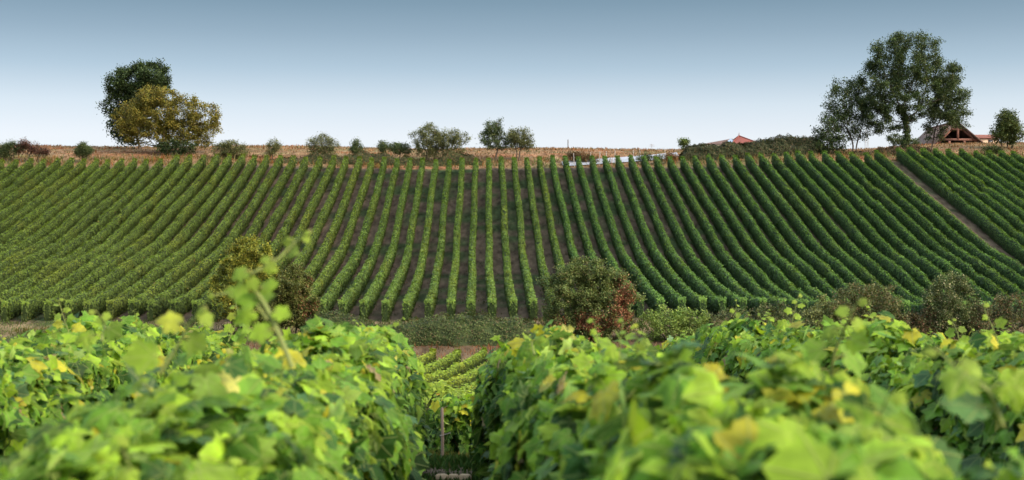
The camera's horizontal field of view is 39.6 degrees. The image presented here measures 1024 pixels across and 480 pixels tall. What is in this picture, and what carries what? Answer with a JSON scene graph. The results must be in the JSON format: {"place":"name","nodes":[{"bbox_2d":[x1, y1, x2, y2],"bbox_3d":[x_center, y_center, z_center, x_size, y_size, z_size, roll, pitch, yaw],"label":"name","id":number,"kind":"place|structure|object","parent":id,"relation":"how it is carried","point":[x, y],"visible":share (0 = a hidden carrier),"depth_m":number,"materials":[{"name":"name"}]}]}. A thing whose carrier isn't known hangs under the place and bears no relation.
{"place":"outdoors","nodes":[
{"label":"outdoors","id":0,"kind":"place"},
{"bbox_2d":[0,143,1023,475],"bbox_3d":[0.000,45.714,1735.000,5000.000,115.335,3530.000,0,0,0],"label":"ground","id":1,"kind":"structure","parent":0,"point":[440,307],"depth_m":114.42,"materials":[{"name":"brown soil"}]},
{"bbox_2d":[0,157,60,209],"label":"vine row","id":2,"kind":"object","parent":1,"relation":"on","point":[13,196],"visible":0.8,"depth_m":122.47,"materials":[{"name":"green plant"}]},
{"bbox_2d":[0,157,73,222],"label":"vine row","id":3,"kind":"object","parent":1,"relation":"on","point":[58,174],"visible":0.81,"depth_m":120.50,"materials":[{"name":"green plant"}]},
{"bbox_2d":[0,158,86,233],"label":"vine row","id":4,"kind":"object","parent":1,"relation":"on","point":[32,205],"visible":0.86,"depth_m":118.26,"materials":[{"name":"green plant"}]},
{"bbox_2d":[0,157,98,245],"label":"vine row","id":5,"kind":"object","parent":1,"relation":"on","point":[52,201],"visible":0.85,"depth_m":116.00,"materials":[{"name":"green plant"}]},
{"bbox_2d":[0,159,109,252],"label":"vine row","id":6,"kind":"object","parent":1,"relation":"on","point":[58,207],"visible":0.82,"depth_m":114.06,"materials":[{"name":"green plant"}]},
{"bbox_2d":[0,157,124,262],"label":"vine row","id":7,"kind":"object","parent":1,"relation":"on","point":[91,192],"visible":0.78,"depth_m":112.06,"materials":[{"name":"green plant"}]},
{"bbox_2d":[0,158,137,272],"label":"vine row","id":8,"kind":"object","parent":1,"relation":"on","point":[119,178],"visible":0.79,"depth_m":110.94,"materials":[{"name":"green plant"}]},
{"bbox_2d":[0,158,148,282],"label":"vine row","id":9,"kind":"object","parent":1,"relation":"on","point":[89,219],"visible":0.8,"depth_m":108.03,"materials":[{"name":"green plant"}]},
{"bbox_2d":[0,158,163,295],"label":"vine row","id":10,"kind":"object","parent":1,"relation":"on","point":[140,185],"visible":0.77,"depth_m":106.61,"materials":[{"name":"green plant"}]},
{"bbox_2d":[0,154,179,312],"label":"vine row","id":11,"kind":"object","parent":1,"relation":"on","point":[131,207],"visible":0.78,"depth_m":105.47,"materials":[{"name":"green plant"}]},
{"bbox_2d":[0,154,192,321],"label":"vine row","id":12,"kind":"object","parent":1,"relation":"on","point":[11,308],"visible":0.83,"depth_m":100.02,"materials":[{"name":"green plant"}]},
{"bbox_2d":[19,154,206,321],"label":"vine row","id":13,"kind":"object","parent":1,"relation":"on","point":[32,307],"visible":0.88,"depth_m":100.20,"materials":[{"name":"green plant"}]},
{"bbox_2d":[0,298,245,459],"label":"vine row","id":14,"kind":"object","parent":1,"relation":"on","point":[40,371],"visible":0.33,"depth_m":9.18,"materials":[{"name":"green plant"}]},
{"bbox_2d":[43,153,219,320],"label":"vine row","id":15,"kind":"object","parent":1,"relation":"on","point":[156,230],"visible":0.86,"depth_m":101.55,"materials":[{"name":"green plant"}]},
{"bbox_2d":[95,57,172,148],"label":"chestnut tree","id":16,"kind":"object","parent":1,"relation":"on","point":[122,88],"visible":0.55,"depth_m":145.74,"materials":[{"name":"green plant"}]},
{"bbox_2d":[64,153,231,320],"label":"vine row","id":17,"kind":"object","parent":1,"relation":"on","point":[75,303],"visible":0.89,"depth_m":101.13,"materials":[{"name":"green plant"}]},
{"bbox_2d":[82,153,245,316],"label":"vine row","id":18,"kind":"object","parent":1,"relation":"on","point":[98,303],"visible":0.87,"depth_m":100.66,"materials":[{"name":"green plant"}]},
{"bbox_2d":[109,82,222,153],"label":"yellow tree","id":19,"kind":"object","parent":1,"relation":"on","point":[159,126],"visible":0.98,"depth_m":139.48,"materials":[{"name":"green plant"}]},
{"bbox_2d":[106,154,257,319],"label":"vine row","id":20,"kind":"object","parent":1,"relation":"on","point":[118,306],"visible":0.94,"depth_m":99.92,"materials":[{"name":"green plant"}]},
{"bbox_2d":[127,154,268,316],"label":"vine row","id":21,"kind":"object","parent":1,"relation":"on","point":[138,304],"visible":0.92,"depth_m":99.80,"materials":[{"name":"green plant"}]},
{"bbox_2d":[146,153,283,320],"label":"vine row","id":22,"kind":"object","parent":1,"relation":"on","point":[158,305],"visible":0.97,"depth_m":96.92,"materials":[{"name":"green plant"}]},
{"bbox_2d":[0,229,435,479],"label":"vine row","id":23,"kind":"object","parent":1,"relation":"on","point":[316,399],"visible":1,"depth_m":3.95,"materials":[{"name":"green plant"}]},
{"bbox_2d":[168,155,296,316],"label":"vine row","id":24,"kind":"object","parent":1,"relation":"on","point":[181,305],"visible":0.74,"depth_m":107.31,"materials":[{"name":"green plant"}]},
{"bbox_2d":[207,233,283,334],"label":"yellow shrub","id":25,"kind":"object","parent":1,"relation":"on","point":[244,251],"visible":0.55,"depth_m":76.04,"materials":[{"name":"green plant"}]},
{"bbox_2d":[191,156,308,320],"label":"vine row","id":26,"kind":"object","parent":1,"relation":"on","point":[268,232],"visible":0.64,"depth_m":111.49,"materials":[{"name":"green plant"}]},
{"bbox_2d":[211,155,322,321],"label":"vine row","id":27,"kind":"object","parent":1,"relation":"on","point":[277,244],"visible":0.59,"depth_m":112.26,"materials":[{"name":"green plant"}]},
{"bbox_2d":[251,262,322,335],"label":"bramble bush","id":28,"kind":"object","parent":1,"relation":"on","point":[293,294],"visible":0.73,"depth_m":75.47,"materials":[{"name":"green plant"}]},
{"bbox_2d":[259,155,336,290],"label":"vine row","id":29,"kind":"object","parent":1,"relation":"on","point":[308,215],"visible":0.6,"depth_m":114.90,"materials":[{"name":"green plant"}]},
{"bbox_2d":[279,156,348,290],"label":"vine row","id":30,"kind":"object","parent":1,"relation":"on","point":[305,255],"visible":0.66,"depth_m":112.23,"materials":[{"name":"green plant"}]},
{"bbox_2d":[291,156,362,307],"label":"vine row","id":31,"kind":"object","parent":1,"relation":"on","point":[316,265],"visible":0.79,"depth_m":110.06,"materials":[{"name":"green plant"}]},
{"bbox_2d":[306,157,374,298],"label":"vine row","id":32,"kind":"object","parent":1,"relation":"on","point":[329,271],"visible":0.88,"depth_m":105.15,"materials":[{"name":"green plant"}]},
{"bbox_2d":[318,156,386,315],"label":"vine row","id":33,"kind":"object","parent":1,"relation":"on","point":[340,283],"visible":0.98,"depth_m":100.91,"materials":[{"name":"green plant"}]},
{"bbox_2d":[337,157,399,316],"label":"vine row","id":34,"kind":"object","parent":1,"relation":"on","point":[351,296],"visible":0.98,"depth_m":100.48,"materials":[{"name":"green plant"}]},
{"bbox_2d":[269,149,481,166],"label":"field hedge","id":35,"kind":"object","parent":1,"relation":"on","point":[454,156],"visible":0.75,"depth_m":134.31,"materials":[{"name":"green plant"}]},
{"bbox_2d":[359,158,412,319],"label":"vine row","id":36,"kind":"object","parent":1,"relation":"on","point":[368,302],"visible":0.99,"depth_m":99.85,"materials":[{"name":"green plant"}]},
{"bbox_2d":[381,157,424,321],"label":"vine row","id":37,"kind":"object","parent":1,"relation":"on","point":[390,299],"visible":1,"depth_m":99.82,"materials":[{"name":"green plant"}]},
{"bbox_2d":[300,309,537,346],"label":"hedge","id":38,"kind":"object","parent":1,"relation":"on","point":[471,329],"visible":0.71,"depth_m":74.62,"materials":[{"name":"green plant"}]},
{"bbox_2d":[401,159,438,320],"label":"vine row","id":39,"kind":"object","parent":1,"relation":"on","point":[410,298],"visible":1,"depth_m":100.90,"materials":[{"name":"green plant"}]},
{"bbox_2d":[423,158,451,318],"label":"vine row","id":40,"kind":"object","parent":1,"relation":"on","point":[430,301],"visible":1,"depth_m":102.96,"materials":[{"name":"green plant"}]},
{"bbox_2d":[17,167,862,320],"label":"alley weeds","id":41,"kind":"object","parent":1,"relation":"on","point":[476,249],"visible":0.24,"depth_m":108.47,"materials":[{"name":"green plant"}]},
{"bbox_2d":[407,120,475,159],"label":"bush","id":42,"kind":"object","parent":1,"relation":"on","point":[437,136],"visible":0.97,"depth_m":135.62,"materials":[{"name":"green plant"}]},
{"bbox_2d":[421,448,478,479],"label":"gap weeds","id":43,"kind":"object","parent":1,"relation":"on","point":[451,460],"visible":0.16,"depth_m":13.98,"materials":[{"name":"green plant"}]},
{"bbox_2d":[426,386,473,455],"bbox_3d":[-0.710,2.450,18.615,1.068,1.414,4.984,0,0,0],"label":"vine row","id":44,"kind":"object","parent":1,"relation":"on","point":[457,415],"visible":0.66,"depth_m":16.23,"materials":[{"name":"green plant"}]},
{"bbox_2d":[446,157,464,318],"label":"vine row","id":45,"kind":"object","parent":1,"relation":"on","point":[451,295],"visible":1,"depth_m":103.27,"materials":[{"name":"green plant"}]},
{"bbox_2d":[423,347,487,384],"bbox_3d":[-2.874,5.277,54.506,0.559,2.236,29.252,0,0,6],"label":"vine row","id":46,"kind":"object","parent":1,"relation":"on","point":[471,362],"visible":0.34,"depth_m":59.87,"materials":[{"name":"green plant"}]},
{"bbox_2d":[465,157,478,315],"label":"vine row","id":47,"kind":"object","parent":1,"relation":"on","point":[471,296],"visible":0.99,"depth_m":104.25,"materials":[{"name":"green plant"}]},
{"bbox_2d":[484,156,496,317],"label":"vine row","id":48,"kind":"object","parent":1,"relation":"on","point":[490,284],"visible":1,"depth_m":102.97,"materials":[{"name":"green plant"}]},
{"bbox_2d":[476,116,511,159],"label":"twin tree","id":49,"kind":"object","parent":1,"relation":"on","point":[491,133],"visible":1,"depth_m":136.20,"materials":[{"name":"green plant"}]},
{"bbox_2d":[498,155,517,318],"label":"vine row","id":50,"kind":"object","parent":1,"relation":"on","point":[511,299],"visible":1,"depth_m":102.56,"materials":[{"name":"green plant"}]},
{"bbox_2d":[0,141,1023,167],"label":"dry grass","id":51,"kind":"structure","parent":1,"relation":"on","point":[108,147],"depth_m":145.09,"materials":[{"name":"beige plant"}]},
{"bbox_2d":[0,148,1023,168],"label":"bank weeds","id":52,"kind":"object","parent":1,"relation":"on","point":[154,158],"visible":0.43,"depth_m":135.12,"materials":[{"name":"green plant"}]},
{"bbox_2d":[505,126,536,159],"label":"twin tree","id":53,"kind":"object","parent":1,"relation":"on","point":[520,142],"visible":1,"depth_m":136.17,"materials":[{"name":"green plant"}]},
{"bbox_2d":[511,156,538,318],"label":"vine row","id":54,"kind":"object","parent":1,"relation":"on","point":[530,297],"visible":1,"depth_m":101.58,"materials":[{"name":"green plant"}]},
{"bbox_2d":[468,319,588,479],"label":"vine row","id":55,"kind":"object","parent":1,"relation":"on","point":[493,372],"visible":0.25,"depth_m":10.09,"materials":[{"name":"green plant"}]},
{"bbox_2d":[524,157,554,315],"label":"vine row","id":56,"kind":"object","parent":1,"relation":"on","point":[542,268],"visible":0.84,"depth_m":108.88,"materials":[{"name":"green plant"}]},
{"bbox_2d":[536,156,576,305],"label":"vine row","id":57,"kind":"object","parent":1,"relation":"on","point":[556,252],"visible":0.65,"depth_m":111.71,"materials":[{"name":"green plant"}]},
{"bbox_2d":[549,154,598,314],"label":"vine row","id":58,"kind":"object","parent":1,"relation":"on","point":[570,245],"visible":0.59,"depth_m":114.09,"materials":[{"name":"green plant"}]},
{"bbox_2d":[534,255,646,341],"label":"thorn bush","id":59,"kind":"object","parent":1,"relation":"on","point":[593,296],"visible":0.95,"depth_m":75.02,"materials":[{"name":"green plant"}]},
{"bbox_2d":[562,155,621,317],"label":"vine row","id":60,"kind":"object","parent":1,"relation":"on","point":[584,235],"visible":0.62,"depth_m":113.14,"materials":[{"name":"green plant"}]},
{"bbox_2d":[576,156,643,316],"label":"vine row","id":61,"kind":"object","parent":1,"relation":"on","point":[605,252],"visible":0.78,"depth_m":108.63,"materials":[{"name":"green plant"}]},
{"bbox_2d":[589,155,665,314],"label":"vine row","id":62,"kind":"object","parent":1,"relation":"on","point":[654,298],"visible":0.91,"depth_m":101.41,"materials":[{"name":"green plant"}]},
{"bbox_2d":[602,155,685,312],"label":"vine row","id":63,"kind":"object","parent":1,"relation":"on","point":[668,293],"visible":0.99,"depth_m":100.68,"materials":[{"name":"green plant"}]},
{"bbox_2d":[615,155,706,316],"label":"vine row","id":64,"kind":"object","parent":1,"relation":"on","point":[695,300],"visible":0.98,"depth_m":100.86,"materials":[{"name":"green plant"}]},
{"bbox_2d":[635,302,711,341],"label":"bush","id":65,"kind":"object","parent":1,"relation":"on","point":[676,321],"visible":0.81,"depth_m":75.15,"materials":[{"name":"green plant"}]},
{"bbox_2d":[628,155,726,317],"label":"vine row","id":66,"kind":"object","parent":1,"relation":"on","point":[714,303],"visible":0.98,"depth_m":100.75,"materials":[{"name":"green plant"}]},
{"bbox_2d":[641,156,747,312],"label":"vine row","id":67,"kind":"object","parent":1,"relation":"on","point":[700,270],"visible":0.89,"depth_m":102.27,"materials":[{"name":"green plant"}]},
{"bbox_2d":[654,155,766,317],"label":"vine row","id":68,"kind":"object","parent":1,"relation":"on","point":[723,276],"visible":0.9,"depth_m":103.17,"materials":[{"name":"green plant"}]},
{"bbox_2d":[667,155,786,315],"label":"vine row","id":69,"kind":"object","parent":1,"relation":"on","point":[736,271],"visible":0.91,"depth_m":103.43,"materials":[{"name":"green plant"}]},
{"bbox_2d":[680,155,808,318],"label":"vine row","id":70,"kind":"object","parent":1,"relation":"on","point":[745,261],"visible":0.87,"depth_m":104.19,"materials":[{"name":"green plant"}]},
{"bbox_2d":[484,298,1023,479],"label":"vine row","id":71,"kind":"object","parent":1,"relation":"on","point":[572,408],"visible":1,"depth_m":3.23,"materials":[{"name":"green plant"}]},
{"bbox_2d":[678,133,830,160],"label":"ivy hedge","id":72,"kind":"object","parent":1,"relation":"on","point":[779,145],"visible":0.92,"depth_m":136.63,"materials":[{"name":"green plant"}]},
{"bbox_2d":[703,301,815,328],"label":"bush","id":73,"kind":"object","parent":1,"relation":"on","point":[777,317],"visible":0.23,"depth_m":75.35,"materials":[{"name":"green plant"}]},
{"bbox_2d":[692,155,830,316],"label":"vine row","id":74,"kind":"object","parent":1,"relation":"on","point":[765,264],"visible":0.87,"depth_m":104.91,"materials":[{"name":"green plant"}]},
{"bbox_2d":[705,153,849,315],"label":"vine row","id":75,"kind":"object","parent":1,"relation":"on","point":[795,277],"visible":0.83,"depth_m":106.44,"materials":[{"name":"green plant"}]},
{"bbox_2d":[719,153,867,314],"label":"vine row","id":76,"kind":"object","parent":1,"relation":"on","point":[810,274],"visible":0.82,"depth_m":107.26,"materials":[{"name":"green plant"}]},
{"bbox_2d":[732,154,890,314],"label":"vine row","id":77,"kind":"object","parent":1,"relation":"on","point":[822,268],"visible":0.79,"depth_m":107.63,"materials":[{"name":"green plant"}]},
{"bbox_2d":[796,294,843,330],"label":"bush","id":78,"kind":"object","parent":1,"relation":"on","point":[818,313],"visible":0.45,"depth_m":75.26,"materials":[{"name":"green plant"}]},
{"bbox_2d":[745,152,910,319],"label":"vine row","id":79,"kind":"object","parent":1,"relation":"on","point":[805,234],"visible":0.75,"depth_m":108.00,"materials":[{"name":"green plant"}]},
{"bbox_2d":[809,117,850,154],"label":"evergreen bush","id":80,"kind":"object","parent":1,"relation":"on","point":[831,139],"visible":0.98,"depth_m":137.26,"materials":[{"name":"green plant"}]},
{"bbox_2d":[654,294,1023,479],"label":"vine row","id":81,"kind":"object","parent":1,"relation":"on","point":[893,358],"visible":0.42,"depth_m":8.15,"materials":[{"name":"green plant"}]},
{"bbox_2d":[758,152,925,316],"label":"vine row","id":82,"kind":"object","parent":1,"relation":"on","point":[834,249],"visible":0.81,"depth_m":107.44,"materials":[{"name":"green plant"}]},
{"bbox_2d":[816,75,872,151],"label":"slim tree","id":83,"kind":"object","parent":1,"relation":"on","point":[846,115],"visible":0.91,"depth_m":139.41,"materials":[{"name":"green plant"}]},
{"bbox_2d":[771,153,942,306],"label":"vine row","id":84,"kind":"object","parent":1,"relation":"on","point":[842,240],"visible":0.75,"depth_m":106.63,"materials":[{"name":"green plant"}]},
{"bbox_2d":[825,278,911,327],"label":"bush","id":85,"kind":"object","parent":1,"relation":"on","point":[885,301],"visible":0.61,"depth_m":75.12,"materials":[{"name":"green plant"}]},
{"bbox_2d":[783,151,968,319],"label":"vine row","id":86,"kind":"object","parent":1,"relation":"on","point":[900,276],"visible":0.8,"depth_m":107.22,"materials":[{"name":"green plant"}]},
{"bbox_2d":[795,149,989,309],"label":"vine row","id":87,"kind":"object","parent":1,"relation":"on","point":[861,223],"visible":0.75,"depth_m":109.23,"materials":[{"name":"green plant"}]},
{"bbox_2d":[808,151,1007,316],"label":"vine row","id":88,"kind":"object","parent":1,"relation":"on","point":[888,236],"visible":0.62,"depth_m":108.89,"materials":[{"name":"green plant"}]},
{"bbox_2d":[851,28,972,147],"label":"ash tree","id":89,"kind":"object","parent":1,"relation":"on","point":[895,84],"visible":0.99,"depth_m":138.02,"materials":[{"name":"green plant"}]},
{"bbox_2d":[892,306,942,335],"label":"bush","id":90,"kind":"object","parent":1,"relation":"on","point":[916,320],"visible":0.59,"depth_m":75.08,"materials":[{"name":"green plant"}]},
{"bbox_2d":[822,150,1023,318],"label":"vine row","id":91,"kind":"object","parent":1,"relation":"on","point":[900,231],"visible":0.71,"depth_m":108.29,"materials":[{"name":"green plant"}]},
{"bbox_2d":[834,151,1021,303],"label":"vine row","id":92,"kind":"object","parent":1,"relation":"on","point":[918,233],"visible":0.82,"depth_m":107.23,"materials":[{"name":"green plant"}]},
{"bbox_2d":[849,151,1023,299],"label":"vine row","id":93,"kind":"object","parent":1,"relation":"on","point":[929,228],"visible":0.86,"depth_m":107.43,"materials":[{"name":"green plant"}]},
{"bbox_2d":[863,152,1023,290],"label":"vine row","id":94,"kind":"object","parent":1,"relation":"on","point":[1005,271],"visible":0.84,"depth_m":108.51,"materials":[{"name":"green plant"}]},
{"bbox_2d":[918,72,973,149],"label":"leaning tree","id":95,"kind":"object","parent":1,"relation":"on","point":[928,124],"visible":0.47,"depth_m":140.76,"materials":[{"name":"green plant"}]},
{"bbox_2d":[913,122,983,144],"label":"barn","id":96,"kind":"structure","parent":1,"relation":"on","point":[958,135],"depth_m":170.17,"materials":[{"name":"wood"}]},
{"bbox_2d":[874,149,1023,278],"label":"vine row","id":97,"kind":"object","parent":1,"relation":"on","point":[958,226],"visible":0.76,"depth_m":111.42,"materials":[{"name":"green plant"}]},
{"bbox_2d":[920,269,983,337],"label":"bush","id":98,"kind":"object","parent":1,"relation":"on","point":[952,303],"visible":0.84,"depth_m":75.22,"materials":[{"name":"green plant"}]},
{"bbox_2d":[896,147,1023,262],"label":"vine row","id":99,"kind":"object","parent":1,"relation":"on","point":[1010,245],"visible":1,"depth_m":114.18,"materials":[{"name":"green plant"}]},
{"bbox_2d":[906,145,1023,246],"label":"vine row","id":100,"kind":"object","parent":1,"relation":"on","point":[993,216],"visible":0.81,"depth_m":116.51,"materials":[{"name":"green plant"}]},
{"bbox_2d":[920,147,1023,235],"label":"vine row","id":101,"kind":"object","parent":1,"relation":"on","point":[1012,220],"visible":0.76,"depth_m":118.11,"materials":[{"name":"green plant"}]},
{"bbox_2d":[931,147,1023,222],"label":"vine row","id":102,"kind":"object","parent":1,"relation":"on","point":[979,184],"visible":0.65,"depth_m":120.84,"materials":[{"name":"green plant"}]},
{"bbox_2d":[945,148,1023,210],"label":"vine row","id":103,"kind":"object","parent":1,"relation":"on","point":[993,184],"visible":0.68,"depth_m":122.30,"materials":[{"name":"green plant"}]},
{"bbox_2d":[958,147,1023,199],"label":"vine row","id":104,"kind":"object","parent":1,"relation":"on","point":[967,157],"visible":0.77,"depth_m":124.80,"materials":[{"name":"green plant"}]},
{"bbox_2d":[964,290,1023,336],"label":"bush","id":105,"kind":"object","parent":1,"relation":"on","point":[1000,304],"visible":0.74,"depth_m":75.16,"materials":[{"name":"green plant"}]},
{"bbox_2d":[988,107,1023,147],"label":"round tree","id":106,"kind":"object","parent":1,"relation":"on","point":[1008,129],"visible":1,"depth_m":141.52,"materials":[{"name":"green plant"}]},
{"bbox_2d":[0,316,1023,335],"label":"verge grass","id":107,"kind":"structure","parent":0,"point":[197,324],"depth_m":79.11,"materials":[{"name":"green plant"}]},
{"bbox_2d":[0,0,1023,149],"label":"sky","id":108,"kind":"structure","parent":0,"point":[646,74],"materials":[{"name":"blue"}]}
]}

